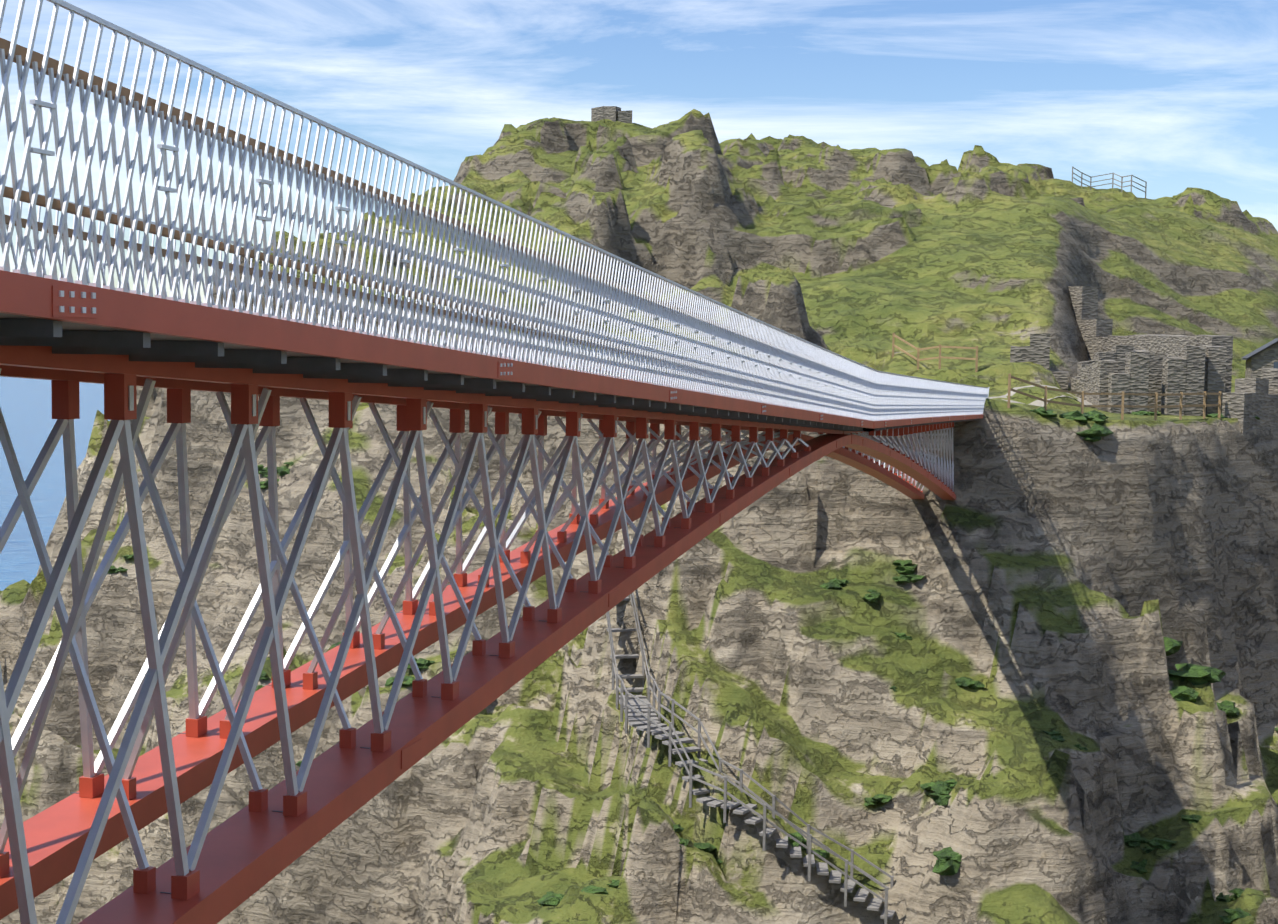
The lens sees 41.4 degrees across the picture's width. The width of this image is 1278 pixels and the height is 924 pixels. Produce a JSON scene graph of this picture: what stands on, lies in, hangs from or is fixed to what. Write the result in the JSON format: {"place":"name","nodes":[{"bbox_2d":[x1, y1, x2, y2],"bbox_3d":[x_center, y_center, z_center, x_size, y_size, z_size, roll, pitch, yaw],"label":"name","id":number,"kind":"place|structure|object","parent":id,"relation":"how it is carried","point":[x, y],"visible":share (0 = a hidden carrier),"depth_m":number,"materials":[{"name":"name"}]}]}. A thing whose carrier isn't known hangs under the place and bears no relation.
{"place":"outdoors","nodes":[
{"label":"outdoors","id":0,"kind":"place"},
{"bbox_2d":[0,376,109,590],"bbox_3d":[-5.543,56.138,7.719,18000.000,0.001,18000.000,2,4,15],"label":"sea","id":1,"kind":"structure","parent":0,"point":[26,407],"depth_m":813.34,"materials":[{"name":"blue liquid"}]},
{"bbox_2d":[0,0,988,923],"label":"bridge","id":2,"kind":"structure","parent":0,"point":[842,386],"depth_m":11.55,"materials":[{"name":"metal"}]},
{"bbox_2d":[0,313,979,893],"bbox_3d":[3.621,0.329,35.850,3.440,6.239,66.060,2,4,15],"label":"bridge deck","id":3,"kind":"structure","parent":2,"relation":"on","point":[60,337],"depth_m":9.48,"materials":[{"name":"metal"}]},
{"bbox_3d":[3.644,-1.316,35.737,3.440,2.981,66.000,2,4,15],"label":"bridge slate","id":4,"kind":"object","parent":3,"relation":"on","visible":0},
{"bbox_2d":[0,38,835,404],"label":"bridge handrail","id":5,"kind":"object","parent":4,"relation":"on","point":[54,64],"visible":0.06,"depth_m":8.71,"materials":[{"name":"silver metal"}]},
{"bbox_2d":[0,109,1277,923],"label":"terrain","id":6,"kind":"structure","parent":0,"point":[1068,580],"depth_m":67.20,"materials":[{"name":"grey stone"}]},
{"bbox_2d":[591,106,631,123],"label":"summit wall","id":7,"kind":"structure","parent":6,"relation":"on","point":[614,113],"depth_m":122.35,"materials":[{"name":"stone"}]},
{"bbox_2d":[12,406,1277,923],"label":"shrubs","id":8,"kind":"object","parent":6,"relation":"on","point":[948,860],"visible":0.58,"depth_m":62.92,"materials":[{"name":"green plant"}]},
{"bbox_2d":[606,592,894,923],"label":"old stairs","id":9,"kind":"structure","parent":6,"relation":"on","point":[640,711],"depth_m":57.64,"materials":[{"name":"grey wood"}]},
{"bbox_2d":[989,385,1092,406],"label":"gravel path","id":10,"kind":"structure","parent":6,"relation":"on","point":[1038,403],"depth_m":74.17,"materials":[{"name":"beige gravel"}]},
{"bbox_2d":[892,333,1220,420],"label":"timber fences","id":11,"kind":"object","parent":6,"relation":"on","point":[1204,405],"visible":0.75,"depth_m":69.44,"materials":[{"name":"brown wood"}]},
{"bbox_2d":[1072,166,1146,197],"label":"railing","id":12,"kind":"object","parent":6,"relation":"on","point":[1112,183],"visible":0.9,"depth_m":128.12,"materials":[{"name":"grey wood"}]},
{"bbox_2d":[1010,286,1277,432],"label":"stone ruins","id":13,"kind":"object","parent":6,"relation":"on","point":[1154,363],"depth_m":76.06,"materials":[{"name":"stone"}]},
{"bbox_2d":[1245,343,1277,377],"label":"hut walls","id":14,"kind":"structure","parent":6,"relation":"on","point":[1267,357],"depth_m":88.23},
{"bbox_2d":[1241,338,1277,359],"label":"roof","id":15,"kind":"structure","parent":14,"relation":"on","point":[1261,348],"depth_m":89.43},
{"bbox_2d":[0,0,1277,302],"label":"sky","id":16,"kind":"structure","parent":0,"point":[1173,96],"materials":[{"name":"blue"}]}
]}

